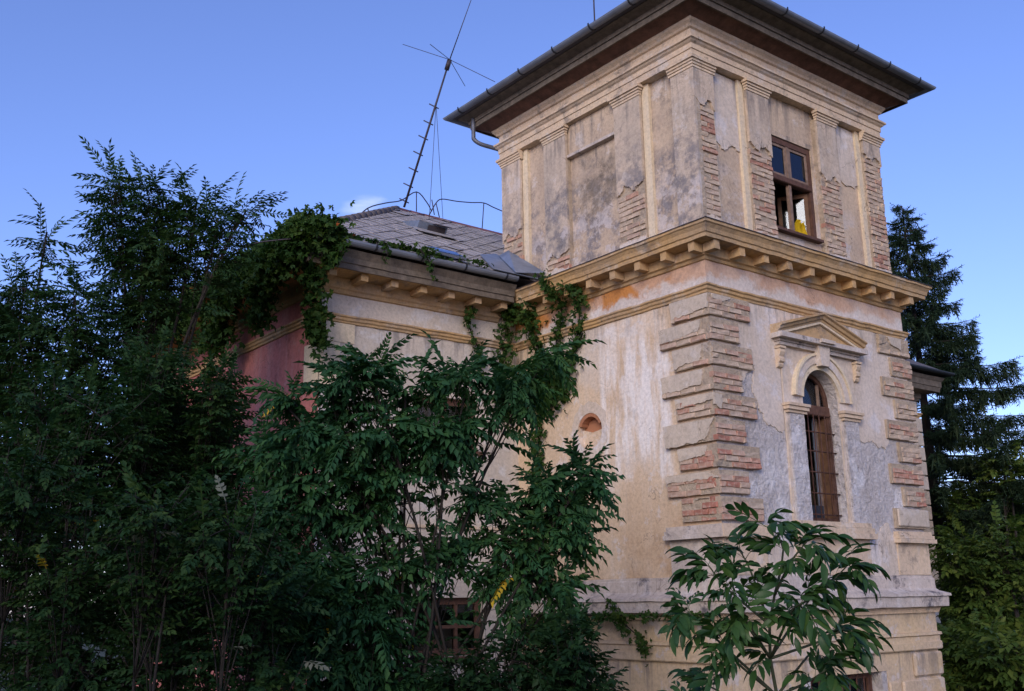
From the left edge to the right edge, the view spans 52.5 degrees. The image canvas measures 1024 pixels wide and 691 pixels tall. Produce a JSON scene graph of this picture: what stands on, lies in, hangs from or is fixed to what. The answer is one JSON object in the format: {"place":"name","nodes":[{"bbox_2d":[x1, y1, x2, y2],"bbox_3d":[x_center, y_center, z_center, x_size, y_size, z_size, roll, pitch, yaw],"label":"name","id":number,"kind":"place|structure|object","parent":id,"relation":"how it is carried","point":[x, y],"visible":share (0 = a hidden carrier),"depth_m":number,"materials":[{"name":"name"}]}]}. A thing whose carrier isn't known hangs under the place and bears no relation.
{"place":"outdoors","nodes":[
{"label":"outdoors","id":0,"kind":"place"},
{"bbox_2d":[0,619,121,690],"bbox_3d":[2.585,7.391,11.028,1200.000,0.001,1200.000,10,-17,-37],"label":"ground","id":1,"kind":"structure","parent":0,"point":[102,654],"depth_m":105.49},
{"bbox_2d":[0,336,135,681],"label":"background tree","id":2,"kind":"object","parent":1,"relation":"on","point":[36,658],"visible":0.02,"depth_m":17.11,"materials":[{"name":"green plant"}]},
{"bbox_2d":[0,188,155,690],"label":"locust tree","id":3,"kind":"object","parent":1,"relation":"on","point":[14,329],"visible":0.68,"depth_m":11.04,"materials":[{"name":"green plant"}]},
{"bbox_2d":[0,404,173,690],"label":"shrub","id":4,"kind":"object","parent":1,"relation":"on","point":[55,669],"visible":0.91,"depth_m":7.75,"materials":[{"name":"green plant"}]},
{"bbox_2d":[0,357,195,680],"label":"shrub","id":5,"kind":"object","parent":1,"relation":"on","point":[74,407],"visible":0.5,"depth_m":9.35,"materials":[{"name":"green plant"}]},
{"bbox_2d":[80,316,273,689],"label":"shrub","id":6,"kind":"object","parent":1,"relation":"on","point":[208,441],"visible":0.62,"depth_m":10.04,"materials":[{"name":"green plant"}]},
{"bbox_2d":[76,360,277,689],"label":"background tree","id":7,"kind":"object","parent":1,"relation":"on","point":[253,400],"visible":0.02,"depth_m":12.48,"materials":[{"name":"green plant"}]},
{"bbox_2d":[63,135,291,686],"bbox_3d":[-4.099,2.409,11.470,3.150,10.128,1.810,-11,-17,36],"label":"locust tree","id":8,"kind":"object","parent":1,"relation":"on","point":[161,265],"visible":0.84,"depth_m":12.28,"materials":[{"name":"green plant"}]},
{"bbox_2d":[52,459,347,690],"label":"shrub","id":9,"kind":"object","parent":1,"relation":"on","point":[152,584],"visible":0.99,"depth_m":7.42,"materials":[{"name":"green plant"}]},
{"bbox_2d":[191,329,626,690],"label":"ailanthus tree","id":10,"kind":"object","parent":1,"relation":"on","point":[367,486],"visible":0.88,"depth_m":9.00,"materials":[{"name":"green plant"}]},
{"bbox_2d":[403,591,629,690],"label":"elder bush","id":11,"kind":"object","parent":1,"relation":"on","point":[558,674],"visible":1,"depth_m":8.29,"materials":[{"name":"green plant"}]},
{"bbox_2d":[115,0,954,690],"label":"villa","id":12,"kind":"object","parent":1,"relation":"on","point":[673,170],"visible":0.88,"depth_m":14.32,"materials":[{"name":"paint"}]},
{"bbox_2d":[137,200,453,368],"bbox_3d":[-4.110,-0.558,15.110,6.215,2.304,2.460,-9,-16,29],"label":"creeper","id":13,"kind":"object","parent":12,"relation":"attached to","point":[283,258],"visible":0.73,"depth_m":13.67,"materials":[{"name":"green plant"}]},
{"bbox_2d":[237,191,501,250],"bbox_3d":[-2.045,-1.872,16.959,1.234,3.243,7.475,-6,-15,21],"label":"lightning conductor","id":14,"kind":"object","parent":12,"relation":"on","point":[416,192],"visible":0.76,"depth_m":19.20,"materials":[{"name":"metal"}]},
{"bbox_2d":[379,239,493,281],"bbox_3d":[-1.021,-1.119,14.563,1.971,0.569,0.278,10,-17,-37],"label":"creeper","id":15,"kind":"object","parent":12,"relation":"attached to","point":[424,248],"visible":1,"depth_m":14.39,"materials":[{"name":"green plant"}]},
{"bbox_2d":[399,1,494,217],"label":"antenna","id":16,"kind":"object","parent":12,"relation":"on","point":[446,68],"visible":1,"depth_m":18.95,"materials":[{"name":"metal"}]},
{"bbox_2d":[412,598,484,662],"bbox_3d":[-0.890,3.891,14.233,1.322,0.834,0.210,10,-17,-37],"label":"wing window","id":17,"kind":"structure","parent":12,"relation":"in","point":[454,601],"depth_m":14.40,"materials":[{"name":"brown wood"}]},
{"bbox_2d":[417,396,483,454],"bbox_3d":[-0.946,1.150,14.898,1.202,0.793,0.210,10,-17,-37],"label":"wing window","id":18,"kind":"structure","parent":12,"relation":"in","point":[449,402],"depth_m":15.07,"materials":[{"name":"brown wood"}]},
{"bbox_2d":[463,268,589,536],"bbox_3d":[0.346,0.858,14.954,1.988,3.924,0.948,-8,-15,26],"label":"creeper","id":19,"kind":"object","parent":12,"relation":"attached to","point":[528,316],"visible":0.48,"depth_m":15.05,"materials":[{"name":"green plant"}]},
{"bbox_2d":[593,0,594,20],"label":"lightning rod","id":20,"kind":"object","parent":12,"relation":"on","point":[594,8],"visible":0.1,"depth_m":16.35,"materials":[{"name":"metal"}]},
{"bbox_2d":[512,596,710,666],"bbox_3d":[1.139,3.658,13.316,0.425,0.860,3.658,10,-17,-37],"label":"creeper","id":21,"kind":"object","parent":12,"relation":"attached to","point":[615,617],"visible":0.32,"depth_m":13.07,"materials":[{"name":"green plant"}]},
{"bbox_2d":[771,135,823,243],"bbox_3d":[3.890,-2.207,14.988,1.062,1.471,0.555,10,-17,-37],"label":"upper window","id":22,"kind":"structure","parent":12,"relation":"in","point":[790,162],"depth_m":15.02,"materials":[{"name":"brown wood"}]},
{"bbox_2d":[794,219,806,234],"bbox_3d":[4.211,-1.639,14.973,0.220,0.350,0.196,10,-17,-37],"label":"cloth","id":23,"kind":"object","parent":12,"relation":"on","point":[799,226],"visible":0.55,"depth_m":14.98,"materials":[{"name":"yellow fabric"}]},
{"bbox_2d":[803,374,842,521],"bbox_3d":[4.062,1.372,13.989,0.867,2.048,0.249,12,-19,-43],"label":"arched window","id":24,"kind":"structure","parent":12,"relation":"in","point":[814,393],"depth_m":14.14,"materials":[{"name":"brown wood"}]},
{"bbox_2d":[810,673,872,690],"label":"barred window","id":25,"kind":"structure","parent":12,"relation":"in","point":[864,681],"depth_m":13.62,"materials":[{"name":"brown wood"}]},
{"bbox_2d":[657,501,893,690],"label":"walnut sapling","id":26,"kind":"object","parent":1,"relation":"on","point":[737,626],"visible":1,"depth_m":4.53,"materials":[{"name":"green plant"}]},
{"bbox_2d":[887,203,1023,690],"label":"spruce tree","id":27,"kind":"object","parent":1,"relation":"on","point":[941,344],"visible":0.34,"depth_m":25.24,"materials":[{"name":"green plant"}]},
{"bbox_2d":[928,469,1022,606],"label":"background tree","id":28,"kind":"object","parent":1,"relation":"on","point":[950,486],"depth_m":29.79,"materials":[{"name":"green plant"}]},
{"bbox_2d":[928,500,1023,655],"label":"broadleaf tree","id":29,"kind":"object","parent":1,"relation":"on","point":[996,594],"visible":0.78,"depth_m":18.43,"materials":[{"name":"green plant"}]},
{"bbox_2d":[932,437,1023,613],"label":"broadleaf tree","id":30,"kind":"object","parent":1,"relation":"on","point":[973,503],"visible":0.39,"depth_m":23.65,"materials":[{"name":"green plant"}]},
{"bbox_2d":[936,601,1023,690],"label":"broadleaf tree","id":31,"kind":"object","parent":1,"relation":"on","point":[965,659],"visible":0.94,"depth_m":14.67,"materials":[{"name":"green plant"}]},
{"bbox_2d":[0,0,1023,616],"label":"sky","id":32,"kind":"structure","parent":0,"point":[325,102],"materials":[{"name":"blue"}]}
]}

